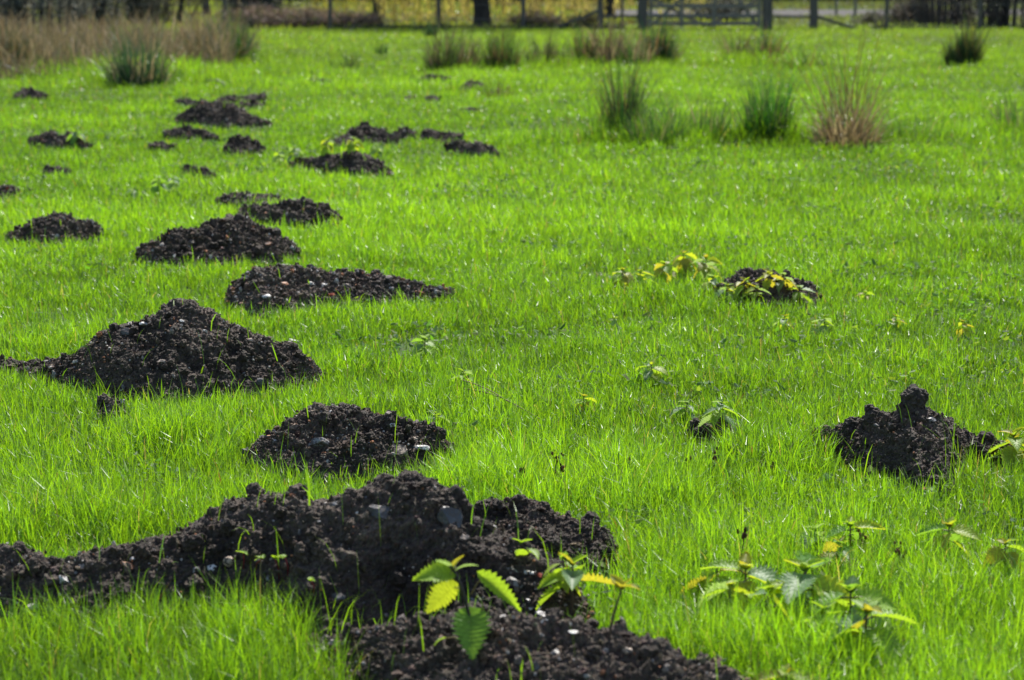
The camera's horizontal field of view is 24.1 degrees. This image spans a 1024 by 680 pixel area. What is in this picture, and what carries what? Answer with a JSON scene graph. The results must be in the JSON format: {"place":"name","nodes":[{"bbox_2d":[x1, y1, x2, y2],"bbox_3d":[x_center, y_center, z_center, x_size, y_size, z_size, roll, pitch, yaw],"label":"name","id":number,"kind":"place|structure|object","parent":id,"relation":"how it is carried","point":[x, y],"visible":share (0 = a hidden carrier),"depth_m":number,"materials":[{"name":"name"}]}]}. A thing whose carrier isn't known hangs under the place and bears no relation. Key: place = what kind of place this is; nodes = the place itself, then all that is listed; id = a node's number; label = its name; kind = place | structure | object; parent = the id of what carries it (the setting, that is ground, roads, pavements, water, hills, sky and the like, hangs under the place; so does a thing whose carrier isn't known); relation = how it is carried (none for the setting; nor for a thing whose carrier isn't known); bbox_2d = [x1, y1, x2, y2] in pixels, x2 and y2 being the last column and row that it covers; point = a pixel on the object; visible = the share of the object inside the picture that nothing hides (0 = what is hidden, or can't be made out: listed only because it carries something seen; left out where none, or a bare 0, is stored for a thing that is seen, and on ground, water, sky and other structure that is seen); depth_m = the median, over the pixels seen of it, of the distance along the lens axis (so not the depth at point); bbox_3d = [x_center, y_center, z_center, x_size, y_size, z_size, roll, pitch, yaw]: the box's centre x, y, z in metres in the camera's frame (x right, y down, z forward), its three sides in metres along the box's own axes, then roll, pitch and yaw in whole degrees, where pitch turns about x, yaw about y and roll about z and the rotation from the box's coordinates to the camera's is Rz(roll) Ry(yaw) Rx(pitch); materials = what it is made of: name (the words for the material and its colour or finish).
{"place":"outdoors","nodes":[
{"label":"outdoors","id":0,"kind":"place"},
{"bbox_2d":[0,354,55,381],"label":"soil ridge","id":1,"kind":"structure","parent":0,"point":[31,363],"depth_m":6.52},
{"bbox_2d":[0,0,1023,679],"bbox_3d":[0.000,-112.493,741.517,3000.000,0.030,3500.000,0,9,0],"label":"ground","id":2,"kind":"structure","parent":0,"point":[544,312],"depth_m":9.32,"materials":[{"name":"plant"}]},
{"bbox_2d":[0,7,45,67],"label":"rush tuft","id":3,"kind":"object","parent":2,"relation":"on","point":[16,48],"visible":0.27,"depth_m":25.93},
{"bbox_2d":[12,86,48,100],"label":"molehill","id":4,"kind":"object","parent":2,"relation":"on","point":[31,92],"visible":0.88,"depth_m":20.92,"materials":[{"name":"soil"}]},
{"bbox_2d":[0,0,101,32],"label":"shrub","id":5,"kind":"object","parent":2,"relation":"on","point":[40,6],"visible":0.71,"depth_m":41.40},
{"bbox_2d":[3,210,104,249],"bbox_3d":[-1.840,-0.450,9.759,0.360,0.156,0.486,7,11,40],"label":"molehill","id":6,"kind":"object","parent":2,"relation":"on","point":[70,225],"visible":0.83,"depth_m":9.66,"materials":[{"name":"soil"}]},
{"bbox_2d":[27,129,93,151],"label":"molehill","id":7,"kind":"object","parent":2,"relation":"on","point":[49,137],"visible":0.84,"depth_m":14.97,"materials":[{"name":"soil"}]},
{"bbox_2d":[51,0,138,32],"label":"shrub","id":8,"kind":"object","parent":2,"relation":"on","point":[96,6],"visible":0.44,"depth_m":43.23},
{"bbox_2d":[96,392,130,425],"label":"molehill","id":9,"kind":"object","parent":2,"relation":"on","point":[106,400],"visible":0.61,"depth_m":5.83,"materials":[{"name":"soil"}]},
{"bbox_2d":[0,1,268,79],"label":"dry rushes","id":10,"kind":"object","parent":2,"relation":"on","point":[66,43],"visible":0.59,"depth_m":27.29,"materials":[{"name":"plant"}]},
{"bbox_2d":[87,9,188,88],"bbox_3d":[-3.648,-2.792,23.253,1.070,0.914,1.056,0,9,0],"label":"rush tuft","id":11,"kind":"object","parent":2,"relation":"on","point":[128,72],"visible":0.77,"depth_m":23.08,"materials":[{"name":"plant"}]},
{"bbox_2d":[147,140,178,153],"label":"molehill","id":12,"kind":"object","parent":2,"relation":"on","point":[162,144],"visible":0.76,"depth_m":14.77,"materials":[{"name":"soil"}]},
{"bbox_2d":[106,0,220,24],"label":"shrub","id":13,"kind":"object","parent":2,"relation":"on","point":[140,4],"visible":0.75,"depth_m":51.42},
{"bbox_2d":[46,298,327,405],"bbox_3d":[-0.866,0.012,6.398,0.676,0.262,0.610,-5,10,-31],"label":"molehill","id":14,"kind":"object","parent":2,"relation":"on","point":[170,342],"visible":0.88,"depth_m":6.25,"materials":[{"name":"soil"}]},
{"bbox_2d":[162,123,219,143],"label":"molehill","id":15,"kind":"object","parent":2,"relation":"on","point":[189,131],"visible":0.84,"depth_m":15.79,"materials":[{"name":"soil"}]},
{"bbox_2d":[179,163,218,178],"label":"molehill","id":16,"kind":"object","parent":2,"relation":"on","point":[205,170],"visible":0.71,"depth_m":12.80,"materials":[{"name":"soil"}]},
{"bbox_2d":[175,11,236,63],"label":"rush tuft","id":17,"kind":"object","parent":2,"relation":"on","point":[197,35],"visible":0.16,"depth_m":27.88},
{"bbox_2d":[135,211,301,269],"bbox_3d":[-1.096,-0.382,9.149,0.638,0.206,0.553,-6,10,-33],"label":"molehill","id":18,"kind":"object","parent":2,"relation":"on","point":[211,239],"visible":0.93,"depth_m":9.05,"materials":[{"name":"soil"}]},
{"bbox_2d":[173,99,272,131],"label":"molehill","id":19,"kind":"object","parent":2,"relation":"on","point":[215,112],"visible":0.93,"depth_m":17.08,"materials":[{"name":"soil"}]},
{"bbox_2d":[202,5,279,63],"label":"rush tuft","id":20,"kind":"object","parent":2,"relation":"on","point":[241,50],"visible":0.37,"depth_m":28.87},
{"bbox_2d":[216,92,266,102],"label":"molehill","id":21,"kind":"object","parent":2,"relation":"on","point":[259,97],"visible":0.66,"depth_m":20.12,"materials":[{"name":"soil"}]},
{"bbox_2d":[222,133,265,156],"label":"molehill","id":22,"kind":"object","parent":2,"relation":"on","point":[242,143],"visible":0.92,"depth_m":14.52,"materials":[{"name":"soil"}]},
{"bbox_2d":[215,189,282,208],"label":"molehill","id":23,"kind":"object","parent":2,"relation":"on","point":[225,198],"visible":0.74,"depth_m":11.25,"materials":[{"name":"soil"}]},
{"bbox_2d":[214,0,305,28],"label":"shrub","id":24,"kind":"object","parent":2,"relation":"on","point":[265,17],"visible":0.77,"depth_m":47.52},
{"bbox_2d":[217,0,311,17],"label":"shrub","id":25,"kind":"object","parent":2,"relation":"on","point":[234,6],"visible":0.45,"depth_m":52.25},
{"bbox_2d":[237,196,344,232],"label":"molehill","id":26,"kind":"object","parent":2,"relation":"on","point":[293,210],"visible":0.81,"depth_m":10.30,"materials":[{"name":"soil"}]},
{"bbox_2d":[0,468,594,640],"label":"molehill","id":27,"kind":"object","parent":2,"relation":"on","point":[314,532],"visible":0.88,"depth_m":4.08,"materials":[{"name":"soil"}]},
{"bbox_2d":[367,504,389,519],"bbox_3d":[-0.228,0.296,4.098,0.044,0.032,0.036,5,10,28],"label":"stone","id":28,"kind":"object","parent":27,"relation":"on","point":[377,510],"visible":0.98,"depth_m":4.08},
{"bbox_2d":[436,506,462,527],"bbox_3d":[-0.106,0.307,4.088,0.045,0.052,0.034,4,10,24],"label":"stone","id":29,"kind":"object","parent":27,"relation":"on","point":[447,515],"visible":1,"depth_m":4.08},
{"bbox_2d":[512,538,539,559],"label":"nettle","id":30,"kind":"object","parent":27,"relation":"on","point":[525,551],"visible":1,"depth_m":4.02,"materials":[{"name":"green plant"}]},
{"bbox_2d":[538,551,580,602],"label":"nettle","id":31,"kind":"object","parent":27,"relation":"on","point":[553,577],"visible":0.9,"depth_m":3.95,"materials":[{"name":"green plant"}]},
{"bbox_2d":[536,552,613,615],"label":"nettle","id":32,"kind":"object","parent":27,"relation":"on","point":[573,577],"visible":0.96,"depth_m":3.93,"materials":[{"name":"green plant"}]},
{"bbox_2d":[268,1,351,27],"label":"shrub","id":33,"kind":"object","parent":2,"relation":"on","point":[318,16],"visible":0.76,"depth_m":47.75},
{"bbox_2d":[29,0,636,29],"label":"wire fence","id":34,"kind":"object","parent":2,"relation":"on","point":[598,11],"visible":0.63,"depth_m":46.33,"materials":[{"name":"brown metal"}]},
{"bbox_2d":[221,262,455,320],"bbox_3d":[-0.592,-0.188,8.025,0.838,0.166,0.518,-5,10,-32],"label":"molehill","id":35,"kind":"object","parent":2,"relation":"on","point":[296,276],"visible":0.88,"depth_m":7.89,"materials":[{"name":"soil"}]},
{"bbox_2d":[288,150,394,178],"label":"molehill","id":36,"kind":"object","parent":2,"relation":"on","point":[352,162],"visible":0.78,"depth_m":12.89,"materials":[{"name":"soil"}]},
{"bbox_2d":[240,401,454,483],"bbox_3d":[-0.367,0.217,5.408,0.486,0.158,0.434,0,9,0],"label":"molehill","id":37,"kind":"object","parent":2,"relation":"on","point":[377,439],"visible":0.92,"depth_m":5.33,"materials":[{"name":"soil"}]},
{"bbox_2d":[327,5,389,26],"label":"shrub","id":38,"kind":"object","parent":2,"relation":"on","point":[359,19],"visible":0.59,"depth_m":48.03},
{"bbox_2d":[322,121,400,148],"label":"molehill","id":39,"kind":"object","parent":2,"relation":"on","point":[367,129],"visible":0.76,"depth_m":15.29,"materials":[{"name":"soil"}]},
{"bbox_2d":[312,0,467,18],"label":"willow tree","id":40,"kind":"object","parent":2,"relation":"on","point":[374,4],"visible":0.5,"depth_m":55.53,"materials":[{"name":"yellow plant"}]},
{"bbox_2d":[411,333,437,361],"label":"nettle","id":41,"kind":"object","parent":2,"relation":"on","point":[427,342],"visible":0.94,"depth_m":6.77,"materials":[{"name":"green plant"}]},
{"bbox_2d":[419,128,464,142],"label":"molehill","id":42,"kind":"object","parent":2,"relation":"on","point":[427,133],"visible":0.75,"depth_m":15.75,"materials":[{"name":"soil"}]},
{"bbox_2d":[413,6,490,70],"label":"rush tuft","id":43,"kind":"object","parent":2,"relation":"on","point":[448,55],"visible":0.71,"depth_m":26.74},
{"bbox_2d":[440,23,482,70],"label":"rush tuft","id":44,"kind":"object","parent":2,"relation":"on","point":[473,57],"visible":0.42,"depth_m":27.03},
{"bbox_2d":[443,139,499,158],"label":"molehill","id":45,"kind":"object","parent":2,"relation":"on","point":[476,148],"visible":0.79,"depth_m":14.40,"materials":[{"name":"soil"}]},
{"bbox_2d":[356,0,616,25],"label":"willow tree","id":46,"kind":"object","parent":2,"relation":"on","point":[481,9],"visible":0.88,"depth_m":49.32,"materials":[{"name":"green plant"}]},
{"bbox_2d":[469,12,535,70],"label":"rush tuft","id":47,"kind":"object","parent":2,"relation":"on","point":[498,56],"visible":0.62,"depth_m":26.73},
{"bbox_2d":[0,118,1023,679],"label":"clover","id":48,"kind":"object","parent":2,"relation":"on","point":[436,328],"visible":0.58,"depth_m":7.72,"materials":[{"name":"green plant"}]},
{"bbox_2d":[303,600,750,679],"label":"molehill","id":49,"kind":"object","parent":2,"relation":"on","point":[592,647],"visible":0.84,"depth_m":3.62,"materials":[{"name":"soil"}]},
{"bbox_2d":[412,555,520,660],"bbox_3d":[-0.068,0.402,3.590,0.164,0.158,0.064,0,9,0],"label":"nettle","id":50,"kind":"object","parent":49,"relation":"on","point":[471,623],"visible":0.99,"depth_m":3.59,"materials":[{"name":"green plant"}]},
{"bbox_2d":[607,574,639,638],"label":"nettle","id":51,"kind":"object","parent":49,"relation":"on","point":[619,583],"visible":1,"depth_m":3.62,"materials":[{"name":"green plant"}]},
{"bbox_2d":[496,6,569,25],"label":"shrub","id":52,"kind":"object","parent":2,"relation":"on","point":[529,18],"visible":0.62,"depth_m":48.91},
{"bbox_2d":[520,29,567,64],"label":"rush tuft","id":53,"kind":"object","parent":2,"relation":"on","point":[549,49],"visible":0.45,"depth_m":27.94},
{"bbox_2d":[472,494,618,587],"bbox_3d":[0.044,0.361,4.503,0.317,0.153,0.419,0,9,0],"label":"molehill","id":54,"kind":"object","parent":2,"relation":"on","point":[546,523],"visible":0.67,"depth_m":4.43,"materials":[{"name":"soil"}]},
{"bbox_2d":[558,16,611,65],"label":"rush tuft","id":55,"kind":"object","parent":2,"relation":"on","point":[577,45],"visible":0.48,"depth_m":28.22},
{"bbox_2d":[569,7,653,66],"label":"rush tuft","id":56,"kind":"object","parent":2,"relation":"on","point":[611,48],"visible":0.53,"depth_m":28.14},
{"bbox_2d":[526,0,711,19],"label":"willow tree","id":57,"kind":"object","parent":2,"relation":"on","point":[609,9],"visible":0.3,"depth_m":57.03,"materials":[{"name":"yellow plant"}]},
{"bbox_2d":[610,267,634,292],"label":"nettle","id":58,"kind":"object","parent":2,"relation":"on","point":[626,278],"visible":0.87,"depth_m":8.26,"materials":[{"name":"green plant"}]},
{"bbox_2d":[581,25,682,136],"bbox_3d":[0.738,-1.675,15.499,0.685,0.835,0.701,-8,12,-42],"label":"rush tuft","id":59,"kind":"object","parent":2,"relation":"on","point":[633,103],"visible":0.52,"depth_m":15.51,"materials":[{"name":"plant"}]},
{"bbox_2d":[611,21,664,67],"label":"rush tuft","id":60,"kind":"object","parent":2,"relation":"on","point":[637,50],"visible":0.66,"depth_m":27.91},
{"bbox_2d":[637,0,647,28],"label":"gate post","id":61,"kind":"object","parent":2,"relation":"on","point":[642,7],"visible":0.51,"depth_m":46.29,"materials":[{"name":"grey wood"}]},
{"bbox_2d":[648,0,760,26],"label":"field gate","id":62,"kind":"structure","parent":61,"relation":"attached to","point":[715,22],"depth_m":46.37,"materials":[{"name":"grey wood"}]},
{"bbox_2d":[635,358,668,393],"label":"nettle","id":63,"kind":"object","parent":2,"relation":"on","point":[648,374],"visible":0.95,"depth_m":6.34,"materials":[{"name":"green plant"}]},
{"bbox_2d":[618,93,699,149],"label":"rush tuft","id":64,"kind":"object","parent":2,"relation":"on","point":[646,129],"visible":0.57,"depth_m":15.14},
{"bbox_2d":[625,7,692,64],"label":"rush tuft","id":65,"kind":"object","parent":2,"relation":"on","point":[667,51],"visible":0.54,"depth_m":28.49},
{"bbox_2d":[654,260,677,281],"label":"nettle","id":66,"kind":"object","parent":2,"relation":"on","point":[668,270],"visible":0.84,"depth_m":8.47,"materials":[{"name":"green plant"}]},
{"bbox_2d":[326,19,1023,29],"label":"undergrowth","id":67,"kind":"object","parent":2,"relation":"on","point":[530,26],"visible":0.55,"depth_m":46.55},
{"bbox_2d":[672,250,698,278],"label":"nettle","id":68,"kind":"object","parent":2,"relation":"on","point":[682,262],"visible":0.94,"depth_m":8.69,"materials":[{"name":"green plant"}]},
{"bbox_2d":[673,89,738,144],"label":"rush tuft","id":69,"kind":"object","parent":2,"relation":"on","point":[717,124],"visible":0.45,"depth_m":15.43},
{"bbox_2d":[693,253,722,282],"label":"nettle","id":70,"kind":"object","parent":2,"relation":"on","point":[703,268],"visible":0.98,"depth_m":8.47,"materials":[{"name":"green plant"}]},
{"bbox_2d":[684,417,740,451],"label":"molehill","id":71,"kind":"object","parent":2,"relation":"on","point":[695,422],"visible":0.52,"depth_m":5.57,"materials":[{"name":"soil"}]},
{"bbox_2d":[698,399,739,429],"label":"nettle","id":72,"kind":"object","parent":71,"relation":"on","point":[715,417],"visible":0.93,"depth_m":5.55,"materials":[{"name":"green plant"}]},
{"bbox_2d":[680,559,744,596],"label":"nettle","id":73,"kind":"object","parent":2,"relation":"on","point":[697,580],"visible":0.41,"depth_m":4.17,"materials":[{"name":"green plant"}]},
{"bbox_2d":[679,0,761,21],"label":"shrub","id":74,"kind":"object","parent":2,"relation":"on","point":[709,10],"visible":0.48,"depth_m":54.35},
{"bbox_2d":[703,580,755,620],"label":"nettle","id":75,"kind":"object","parent":2,"relation":"on","point":[731,582],"visible":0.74,"depth_m":4.01,"materials":[{"name":"green plant"}]},
{"bbox_2d":[716,25,761,64],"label":"rush tuft","id":76,"kind":"object","parent":2,"relation":"on","point":[730,48],"visible":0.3,"depth_m":28.86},
{"bbox_2d":[698,551,781,627],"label":"nettle","id":77,"kind":"object","parent":2,"relation":"on","point":[744,560],"visible":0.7,"depth_m":4.07,"materials":[{"name":"green plant"}]},
{"bbox_2d":[717,47,810,145],"bbox_3d":[1.678,-1.608,15.525,0.602,0.705,0.648,-7,11,-37],"label":"rush tuft","id":78,"kind":"object","parent":2,"relation":"on","point":[770,107],"visible":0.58,"depth_m":15.50,"materials":[{"name":"plant"}]},
{"bbox_2d":[711,267,822,314],"bbox_3d":[0.851,-0.169,7.982,0.378,0.147,0.507,0,9,0],"label":"molehill","id":79,"kind":"object","parent":2,"relation":"on","point":[751,274],"visible":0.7,"depth_m":7.94,"materials":[{"name":"soil"}]},
{"bbox_2d":[755,269,785,289],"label":"nettle","id":80,"kind":"object","parent":79,"relation":"on","point":[767,283],"visible":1,"depth_m":7.87,"materials":[{"name":"yellow plant"}]},
{"bbox_2d":[762,0,772,29],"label":"gate post","id":81,"kind":"object","parent":2,"relation":"on","point":[767,11],"visible":0.55,"depth_m":46.30,"materials":[{"name":"grey wood"}]},
{"bbox_2d":[737,13,803,62],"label":"rush tuft","id":82,"kind":"object","parent":2,"relation":"on","point":[765,43],"visible":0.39,"depth_m":28.85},
{"bbox_2d":[739,579,802,639],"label":"nettle","id":83,"kind":"object","parent":2,"relation":"on","point":[769,585],"visible":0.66,"depth_m":3.90,"materials":[{"name":"green plant"}]},
{"bbox_2d":[753,663,815,679],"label":"nettle","id":84,"kind":"object","parent":2,"relation":"on","point":[761,676],"visible":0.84,"depth_m":3.63,"materials":[{"name":"green plant"}]},
{"bbox_2d":[747,550,853,636],"bbox_3d":[0.482,0.436,3.997,0.173,0.164,0.204,-2,9,-14],"label":"nettle","id":85,"kind":"object","parent":2,"relation":"on","point":[802,562],"visible":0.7,"depth_m":3.96,"materials":[{"name":"green plant"}]},
{"bbox_2d":[766,42,834,69],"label":"rush tuft","id":86,"kind":"object","parent":2,"relation":"on","point":[805,61],"visible":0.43,"depth_m":27.56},
{"bbox_2d":[794,601,840,656],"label":"nettle","id":87,"kind":"object","parent":2,"relation":"on","point":[827,605],"visible":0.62,"depth_m":3.85,"materials":[{"name":"green plant"}]},
{"bbox_2d":[815,536,857,572],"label":"nettle","id":88,"kind":"object","parent":2,"relation":"on","point":[840,549],"visible":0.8,"depth_m":4.34,"materials":[{"name":"green plant"}]},
{"bbox_2d":[784,85,901,149],"bbox_3d":[2.092,-1.253,15.106,0.935,0.730,0.878,0,9,0],"label":"rush tuft","id":89,"kind":"object","parent":2,"relation":"on","point":[839,138],"visible":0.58,"depth_m":15.04,"materials":[{"name":"plant"}]},
{"bbox_2d":[779,5,909,140],"bbox_3d":[2.173,-1.743,15.255,1.108,1.056,0.911,6,11,35],"label":"rush tuft","id":90,"kind":"object","parent":2,"relation":"on","point":[848,105],"visible":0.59,"depth_m":15.25,"materials":[{"name":"plant"}]},
{"bbox_2d":[804,575,898,633],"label":"nettle","id":91,"kind":"object","parent":2,"relation":"on","point":[867,593],"visible":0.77,"depth_m":3.93,"materials":[{"name":"green plant"}]},
{"bbox_2d":[823,515,885,564],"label":"nettle","id":92,"kind":"object","parent":2,"relation":"on","point":[864,523],"visible":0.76,"depth_m":4.47,"materials":[{"name":"green plant"}]},
{"bbox_2d":[807,599,917,667],"bbox_3d":[0.557,0.466,3.790,0.160,0.114,0.121,5,10,28],"label":"nettle","id":93,"kind":"object","parent":2,"relation":"on","point":[877,611],"visible":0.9,"depth_m":3.77,"materials":[{"name":"green plant"}]},
{"bbox_2d":[845,7,883,24],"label":"shrub","id":94,"kind":"object","parent":2,"relation":"on","point":[872,19],"visible":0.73,"depth_m":50.45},
{"bbox_2d":[773,0,1023,28],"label":"rail fence","id":95,"kind":"object","parent":2,"relation":"on","point":[813,16],"visible":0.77,"depth_m":46.33,"materials":[{"name":"grey wood"}]},
{"bbox_2d":[868,0,947,24],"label":"shrub","id":96,"kind":"object","parent":2,"relation":"on","point":[895,16],"visible":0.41,"depth_m":51.41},
{"bbox_2d":[811,383,1018,501],"bbox_3d":[0.916,0.201,5.301,0.463,0.222,0.606,0,9,0],"label":"molehill","id":97,"kind":"object","parent":2,"relation":"on","point":[898,442],"visible":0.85,"depth_m":5.24,"materials":[{"name":"soil"}]},
{"bbox_2d":[889,0,991,25],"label":"shrub","id":98,"kind":"object","parent":2,"relation":"on","point":[924,14],"visible":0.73,"depth_m":49.01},
{"bbox_2d":[915,516,981,563],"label":"nettle","id":99,"kind":"object","parent":2,"relation":"on","point":[959,529],"visible":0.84,"depth_m":4.46,"materials":[{"name":"green plant"}]},
{"bbox_2d":[940,29,963,65],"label":"rush tuft","id":100,"kind":"object","parent":2,"relation":"on","point":[949,54],"visible":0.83,"depth_m":28.54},
{"bbox_2d":[946,10,996,65],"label":"rush tuft","id":101,"kind":"object","parent":2,"relation":"on","point":[970,49],"visible":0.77,"depth_m":28.50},
{"bbox_2d":[938,0,1023,27],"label":"shrub","id":102,"kind":"object","parent":2,"relation":"on","point":[998,13],"visible":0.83,"depth_m":47.72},
{"bbox_2d":[960,85,1023,137],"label":"rush tuft","id":103,"kind":"object","parent":2,"relation":"on","point":[999,113],"visible":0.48,"depth_m":16.00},
{"bbox_2d":[981,537,1023,577],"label":"nettle","id":104,"kind":"object","parent":2,"relation":"on","point":[994,549],"visible":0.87,"depth_m":4.34,"materials":[{"name":"green plant"}]},
{"bbox_2d":[986,427,1023,473],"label":"nettle","id":105,"kind":"object","parent":2,"relation":"on","point":[1016,442],"visible":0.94,"depth_m":5.33,"materials":[{"name":"green plant"}]},
{"bbox_2d":[2,0,1023,29],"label":"rough grass","id":106,"kind":"structure","parent":0,"point":[783,4],"depth_m":65.87,"materials":[{"name":"plant"}]},
{"bbox_2d":[616,10,1020,16],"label":"track","id":107,"kind":"structure","parent":0,"point":[782,12],"depth_m":66.60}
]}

